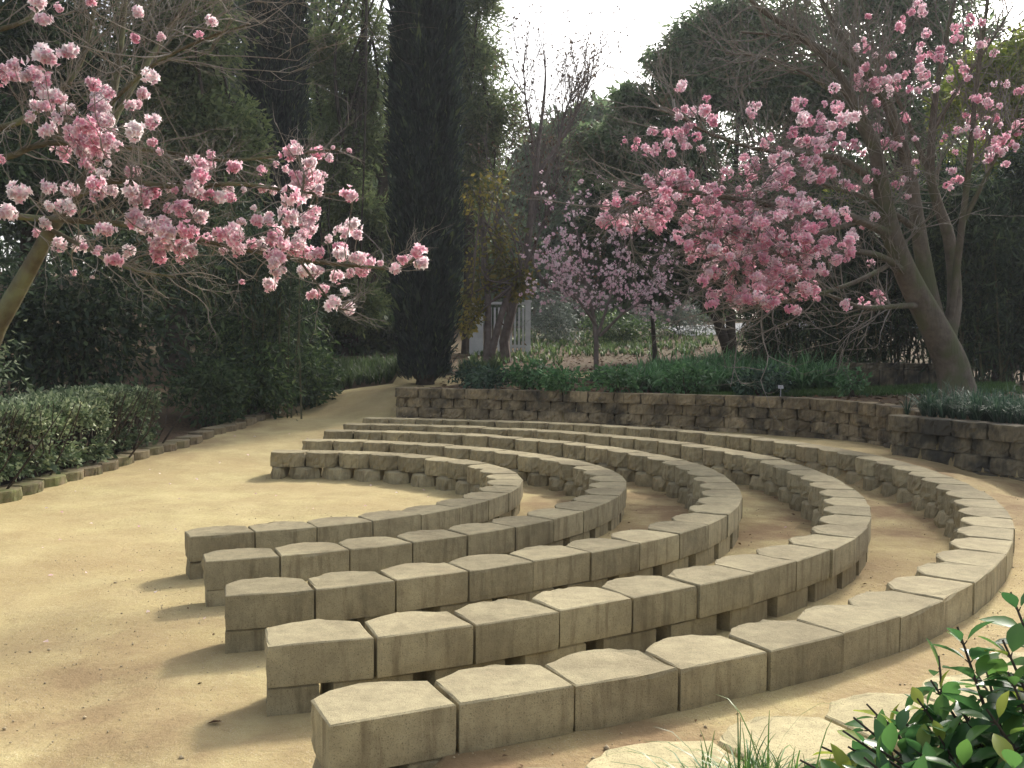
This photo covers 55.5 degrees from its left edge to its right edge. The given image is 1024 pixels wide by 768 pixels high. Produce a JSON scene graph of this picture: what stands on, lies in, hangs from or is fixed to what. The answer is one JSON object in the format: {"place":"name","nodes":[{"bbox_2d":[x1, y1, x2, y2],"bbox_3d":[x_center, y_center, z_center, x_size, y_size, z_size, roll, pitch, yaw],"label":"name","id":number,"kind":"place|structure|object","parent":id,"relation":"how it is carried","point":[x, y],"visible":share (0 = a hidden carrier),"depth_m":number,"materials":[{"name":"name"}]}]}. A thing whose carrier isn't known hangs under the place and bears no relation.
{"place":"outdoors","nodes":[
{"label":"outdoors","id":0,"kind":"place"},
{"bbox_2d":[0,272,1023,767],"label":"ground","id":1,"kind":"structure","parent":0,"point":[180,650],"depth_m":5.83,"materials":[{"name":"beige sand"}]},
{"bbox_2d":[0,311,35,398],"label":"shrub","id":2,"kind":"object","parent":1,"relation":"on","point":[2,370],"visible":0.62,"depth_m":12.54,"materials":[{"name":"green plant"}]},
{"bbox_2d":[0,0,184,379],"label":"evergreen tree","id":3,"kind":"object","parent":1,"relation":"on","point":[22,173],"visible":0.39,"depth_m":18.18,"materials":[{"name":"green plant"}]},
{"bbox_2d":[0,382,200,488],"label":"clipped hedge","id":4,"kind":"object","parent":1,"relation":"on","point":[40,410],"visible":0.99,"depth_m":10.97,"materials":[{"name":"green plant"}]},
{"bbox_2d":[0,205,253,410],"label":"shrub","id":5,"kind":"object","parent":1,"relation":"on","point":[94,315],"visible":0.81,"depth_m":15.54,"materials":[{"name":"green plant"}]},
{"bbox_2d":[0,405,302,503],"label":"kerb edging","id":6,"kind":"object","parent":1,"relation":"on","point":[17,491],"visible":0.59,"depth_m":11.77,"materials":[{"name":"beige stone"}]},
{"bbox_2d":[0,0,360,297],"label":"woodland tree","id":7,"kind":"object","parent":1,"relation":"on","point":[9,240],"visible":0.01,"depth_m":38.37,"materials":[{"name":"green plant"}]},
{"bbox_2d":[83,0,285,369],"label":"evergreen tree","id":8,"kind":"object","parent":1,"relation":"on","point":[200,114],"visible":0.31,"depth_m":21.18,"materials":[{"name":"green plant"}]},
{"bbox_2d":[144,352,255,428],"bbox_3d":[-4.931,0.127,15.605,1.705,1.265,1.972,0,2,0],"label":"shrub","id":9,"kind":"object","parent":1,"relation":"on","point":[209,380],"visible":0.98,"depth_m":15.45,"materials":[{"name":"green plant"}]},
{"bbox_2d":[0,0,454,352],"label":"blossom tree","id":10,"kind":"object","parent":1,"relation":"on","point":[92,141],"visible":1,"depth_m":7.21,"materials":[{"name":"pink plant"}]},
{"bbox_2d":[141,149,336,420],"bbox_3d":[-4.888,-1.647,17.461,3.639,4.975,3.634,0,2,0],"label":"shrub","id":11,"kind":"object","parent":1,"relation":"on","point":[283,291],"visible":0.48,"depth_m":16.86,"materials":[{"name":"plant"}]},
{"bbox_2d":[188,279,298,411],"bbox_3d":[-4.760,-0.566,17.261,2.045,2.607,1.741,0,2,0],"label":"shrub","id":12,"kind":"object","parent":1,"relation":"on","point":[215,344],"visible":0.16,"depth_m":17.02,"materials":[{"name":"green plant"}]},
{"bbox_2d":[213,404,285,418],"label":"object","id":13,"kind":"structure","parent":1,"relation":"on","point":[281,409],"depth_m":17.08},
{"bbox_2d":[208,332,305,418],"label":"shrub","id":14,"kind":"object","parent":1,"relation":"on","point":[269,383],"visible":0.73,"depth_m":16.54,"materials":[{"name":"green plant"}]},
{"bbox_2d":[239,0,312,343],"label":"cypress tree","id":15,"kind":"object","parent":1,"relation":"on","point":[288,107],"visible":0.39,"depth_m":23.24,"materials":[{"name":"green plant"}]},
{"bbox_2d":[225,254,339,367],"bbox_3d":[-4.680,-1.246,19.978,2.270,3.304,1.925,0,2,0],"label":"shrub","id":16,"kind":"object","parent":1,"relation":"on","point":[303,333],"visible":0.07,"depth_m":19.95,"materials":[{"name":"green plant"}]},
{"bbox_2d":[140,59,455,355],"bbox_3d":[-5.891,-6.548,29.057,8.932,12.518,7.810,0,2,0],"label":"evergreen tree","id":17,"kind":"object","parent":1,"relation":"on","point":[383,341],"visible":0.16,"depth_m":26.77,"materials":[{"name":"green plant"}]},
{"bbox_2d":[276,346,344,409],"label":"shrub","id":18,"kind":"object","parent":1,"relation":"on","point":[324,375],"visible":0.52,"depth_m":18.37,"materials":[{"name":"green plant"}]},
{"bbox_2d":[299,0,393,355],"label":"pine tree","id":19,"kind":"object","parent":1,"relation":"on","point":[352,73],"visible":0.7,"depth_m":26.40,"materials":[{"name":"green plant"}]},
{"bbox_2d":[185,450,522,579],"bbox_3d":[-1.182,1.079,8.933,2.580,0.418,5.171,0,2,-7],"label":"curved bench","id":20,"kind":"object","parent":1,"relation":"on","point":[489,492],"visible":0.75,"depth_m":7.97,"materials":[{"name":"beige concrete"}]},
{"bbox_2d":[315,349,504,389],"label":"path edge groundcover","id":21,"kind":"object","parent":1,"relation":"on","point":[367,370],"visible":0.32,"depth_m":20.97,"materials":[{"name":"green plant"}]},
{"bbox_2d":[201,439,626,606],"bbox_3d":[-0.603,1.047,9.078,3.242,0.419,6.987,0,2,-7],"label":"curved bench","id":22,"kind":"object","parent":1,"relation":"on","point":[594,507],"visible":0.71,"depth_m":6.53,"materials":[{"name":"beige concrete"}]},
{"bbox_2d":[42,436,785,641],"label":"fallen petals","id":23,"kind":"object","parent":1,"relation":"on","point":[176,528],"visible":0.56,"depth_m":8.10,"materials":[{"name":"pink plant"}]},
{"bbox_2d":[378,0,473,384],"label":"cypress tree","id":24,"kind":"object","parent":1,"relation":"on","point":[425,117],"visible":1,"depth_m":18.32,"materials":[{"name":"green plant"}]},
{"bbox_2d":[365,105,546,325],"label":"woodland tree","id":25,"kind":"object","parent":1,"relation":"on","point":[375,184],"visible":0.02,"depth_m":41.08,"materials":[{"name":"green plant"}]},
{"bbox_2d":[448,360,493,386],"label":"leafy plant","id":26,"kind":"object","parent":1,"relation":"on","point":[458,375],"visible":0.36,"depth_m":17.99,"materials":[{"name":"green plant"}]},
{"bbox_2d":[224,429,742,653],"bbox_3d":[-0.036,1.003,9.120,3.890,0.420,8.800,0,2,-8],"label":"curved bench","id":27,"kind":"object","parent":1,"relation":"on","point":[704,531],"visible":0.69,"depth_m":5.46,"materials":[{"name":"beige concrete"}]},
{"bbox_2d":[461,362,515,388],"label":"leafy plant","id":28,"kind":"object","parent":1,"relation":"on","point":[494,377],"visible":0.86,"depth_m":16.41,"materials":[{"name":"green plant"}]},
{"bbox_2d":[455,0,532,353],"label":"pine tree","id":29,"kind":"object","parent":1,"relation":"on","point":[478,90],"visible":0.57,"depth_m":27.28,"materials":[{"name":"green plant"}]},
{"bbox_2d":[455,169,540,360],"bbox_3d":[-0.379,-2.670,22.949,2.146,4.775,1.349,0,2,0],"label":"yellow tree","id":30,"kind":"object","parent":1,"relation":"on","point":[514,288],"visible":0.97,"depth_m":22.87,"materials":[{"name":"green plant"}]},
{"bbox_2d":[469,300,531,354],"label":"white gate","id":31,"kind":"structure","parent":1,"relation":"on","point":[476,342],"depth_m":27.42,"materials":[{"name":"paint"}]},
{"bbox_2d":[497,353,552,389],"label":"leafy plant","id":32,"kind":"object","parent":1,"relation":"on","point":[526,380],"visible":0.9,"depth_m":16.25,"materials":[{"name":"green plant"}]},
{"bbox_2d":[461,0,644,362],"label":"bare tree","id":33,"kind":"object","parent":1,"relation":"on","point":[511,309],"visible":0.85,"depth_m":24.72,"materials":[{"name":"brown plant"}]},
{"bbox_2d":[516,275,595,342],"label":"shrub","id":34,"kind":"object","parent":1,"relation":"on","point":[553,324],"visible":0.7,"depth_m":32.51,"materials":[{"name":"green plant"}]},
{"bbox_2d":[535,363,596,396],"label":"leafy plant","id":35,"kind":"object","parent":1,"relation":"on","point":[557,378],"visible":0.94,"depth_m":15.66,"materials":[{"name":"green plant"}]},
{"bbox_2d":[264,423,870,716],"bbox_3d":[0.556,0.984,9.221,4.570,0.419,10.522,0,2,-8],"label":"curved bench","id":36,"kind":"object","parent":1,"relation":"on","point":[828,556],"visible":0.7,"depth_m":4.52,"materials":[{"name":"beige concrete"}]},
{"bbox_2d":[454,89,744,326],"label":"woodland tree","id":37,"kind":"object","parent":1,"relation":"on","point":[559,220],"visible":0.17,"depth_m":44.23,"materials":[{"name":"green plant"}]},
{"bbox_2d":[518,170,694,370],"bbox_3d":[1.977,-2.208,20.443,3.691,4.293,2.430,0,2,0],"label":"blossom tree","id":38,"kind":"object","parent":1,"relation":"on","point":[560,270],"visible":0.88,"depth_m":20.23,"materials":[{"name":"pink plant"}]},
{"bbox_2d":[468,327,746,365],"bbox_3d":[3.684,-1.325,30.936,8.986,1.267,14.876,1,2,6],"label":"groundcover","id":39,"kind":"object","parent":1,"relation":"on","point":[587,350],"visible":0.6,"depth_m":29.46,"materials":[{"name":"green plant"}]},
{"bbox_2d":[587,361,647,392],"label":"leafy plant","id":40,"kind":"object","parent":1,"relation":"on","point":[621,377],"visible":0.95,"depth_m":15.57,"materials":[{"name":"green plant"}]},
{"bbox_2d":[570,308,675,344],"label":"shrub","id":41,"kind":"object","parent":1,"relation":"on","point":[623,328],"visible":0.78,"depth_m":31.76,"materials":[{"name":"green plant"}]},
{"bbox_2d":[561,177,742,360],"bbox_3d":[3.163,-2.735,23.747,4.903,4.810,2.833,2,3,34],"label":"blossom tree","id":42,"kind":"object","parent":1,"relation":"on","point":[671,225],"visible":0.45,"depth_m":23.12,"materials":[{"name":"plant"}]},
{"bbox_2d":[310,417,1014,767],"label":"curved bench","id":43,"kind":"object","parent":1,"relation":"on","point":[404,724],"visible":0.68,"depth_m":3.61,"materials":[{"name":"beige concrete"}]},
{"bbox_2d":[395,387,938,447],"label":"retaining wall","id":44,"kind":"structure","parent":1,"relation":"on","point":[823,418],"depth_m":15.10,"materials":[{"name":"beige stone"}]},
{"bbox_2d":[628,297,725,335],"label":"shrub","id":45,"kind":"object","parent":1,"relation":"on","point":[677,309],"visible":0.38,"depth_m":35.55,"materials":[{"name":"grey plant"}]},
{"bbox_2d":[652,358,719,393],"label":"leafy plant","id":46,"kind":"object","parent":1,"relation":"on","point":[677,373],"visible":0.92,"depth_m":15.44,"materials":[{"name":"green plant"}]},
{"bbox_2d":[559,0,849,353],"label":"broadleaf tree","id":47,"kind":"object","parent":1,"relation":"on","point":[705,81],"visible":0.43,"depth_m":26.22,"materials":[{"name":"green plant"}]},
{"bbox_2d":[417,345,1022,414],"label":"leaf litter","id":48,"kind":"object","parent":1,"relation":"on","point":[815,396],"visible":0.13,"depth_m":22.19,"materials":[{"name":"brown plant"}]},
{"bbox_2d":[588,694,854,767],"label":"grass clump","id":49,"kind":"object","parent":1,"relation":"on","point":[747,763],"visible":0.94,"depth_m":2.15,"materials":[{"name":"green plant"}]},
{"bbox_2d":[591,332,884,392],"bbox_3d":[4.479,-0.465,18.738,5.327,1.132,6.946,1,3,23],"label":"groundcover","id":50,"kind":"object","parent":1,"relation":"on","point":[813,379],"visible":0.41,"depth_m":16.74,"materials":[{"name":"green plant"}]},
{"bbox_2d":[472,0,1023,431],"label":"blossom tree","id":51,"kind":"object","parent":1,"relation":"on","point":[918,287],"visible":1,"depth_m":12.21,"materials":[{"name":"pink plant"}]},
{"bbox_2d":[727,360,796,395],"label":"leafy plant","id":52,"kind":"object","parent":1,"relation":"on","point":[776,379],"visible":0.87,"depth_m":15.06,"materials":[{"name":"green plant"}]},
{"bbox_2d":[738,320,812,353],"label":"shrub","id":53,"kind":"object","parent":1,"relation":"on","point":[743,343],"visible":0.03,"depth_m":24.89,"materials":[{"name":"green plant"}]},
{"bbox_2d":[533,652,1023,767],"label":"stepping stones","id":54,"kind":"object","parent":1,"relation":"on","point":[805,735],"visible":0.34,"depth_m":2.77,"materials":[{"name":"beige stone"}]},
{"bbox_2d":[708,192,899,364],"bbox_3d":[5.994,-1.677,19.526,4.301,4.234,3.570,0,2,0],"label":"bamboo clump","id":55,"kind":"object","parent":1,"relation":"on","point":[772,345],"visible":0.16,"depth_m":19.02,"materials":[{"name":"plant"}]},
{"bbox_2d":[827,363,872,396],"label":"leafy plant","id":56,"kind":"object","parent":1,"relation":"on","point":[853,386],"visible":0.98,"depth_m":14.62,"materials":[{"name":"green plant"}]},
{"bbox_2d":[679,379,1022,396],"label":"lawn","id":57,"kind":"structure","parent":1,"relation":"on","point":[890,389],"depth_m":15.18,"materials":[{"name":"green plant"}]},
{"bbox_2d":[743,124,979,319],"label":"woodland tree","id":58,"kind":"object","parent":1,"relation":"on","point":[892,191],"visible":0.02,"depth_m":42.77,"materials":[{"name":"green plant"}]},
{"bbox_2d":[835,362,936,386],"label":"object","id":59,"kind":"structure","parent":1,"relation":"on","point":[893,373],"depth_m":16.84,"materials":[{"name":"green plant"}]},
{"bbox_2d":[772,0,1007,344],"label":"evergreen tree","id":60,"kind":"object","parent":1,"relation":"on","point":[851,127],"visible":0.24,"depth_m":27.05,"materials":[{"name":"green plant"}]},
{"bbox_2d":[782,134,998,370],"bbox_3d":[6.979,-2.100,17.943,4.200,5.062,3.609,0,2,0],"label":"bamboo clump","id":61,"kind":"object","parent":1,"relation":"on","point":[896,325],"visible":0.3,"depth_m":17.48,"materials":[{"name":"plant"}]},
{"bbox_2d":[800,591,1023,767],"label":"glossy bush","id":62,"kind":"object","parent":1,"relation":"on","point":[991,735],"visible":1,"depth_m":2.02,"materials":[{"name":"green plant"}]},
{"bbox_2d":[821,18,1023,369],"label":"lime tree","id":63,"kind":"object","parent":1,"relation":"on","point":[945,88],"visible":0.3,"depth_m":19.61,"materials":[{"name":"green plant"}]},
{"bbox_2d":[864,144,1023,384],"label":"bamboo clump","id":64,"kind":"object","parent":1,"relation":"on","point":[979,236],"visible":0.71,"depth_m":15.59,"materials":[{"name":"plant"}]},
{"bbox_2d":[886,414,1023,480],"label":"retaining wall","id":65,"kind":"structure","parent":1,"relation":"on","point":[987,444],"depth_m":9.96,"materials":[{"name":"grey stone"}]},
{"bbox_2d":[899,376,1023,423],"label":"bluish grass","id":66,"kind":"structure","parent":1,"relation":"on","point":[980,406],"depth_m":10.38,"materials":[{"name":"green plant"}]},
{"bbox_2d":[910,135,1023,381],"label":"evergreen tree","id":67,"kind":"object","parent":1,"relation":"on","point":[1016,160],"visible":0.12,"depth_m":16.33,"materials":[{"name":"green plant"}]},
{"bbox_2d":[0,0,1023,317],"label":"sky","id":68,"kind":"structure","parent":0,"point":[639,7],"materials":[{"name":"white"}]},
{"bbox_2d":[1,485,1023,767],"bbox_3d":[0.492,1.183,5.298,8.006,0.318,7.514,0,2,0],"label":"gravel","id":69,"kind":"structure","parent":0,"point":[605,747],"depth_m":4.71,"materials":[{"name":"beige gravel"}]},
{"bbox_2d":[664,321,916,335],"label":"gravel road","id":70,"kind":"structure","parent":0,"point":[714,333],"depth_m":38.02,"materials":[{"name":"grey gravel"}]}
]}

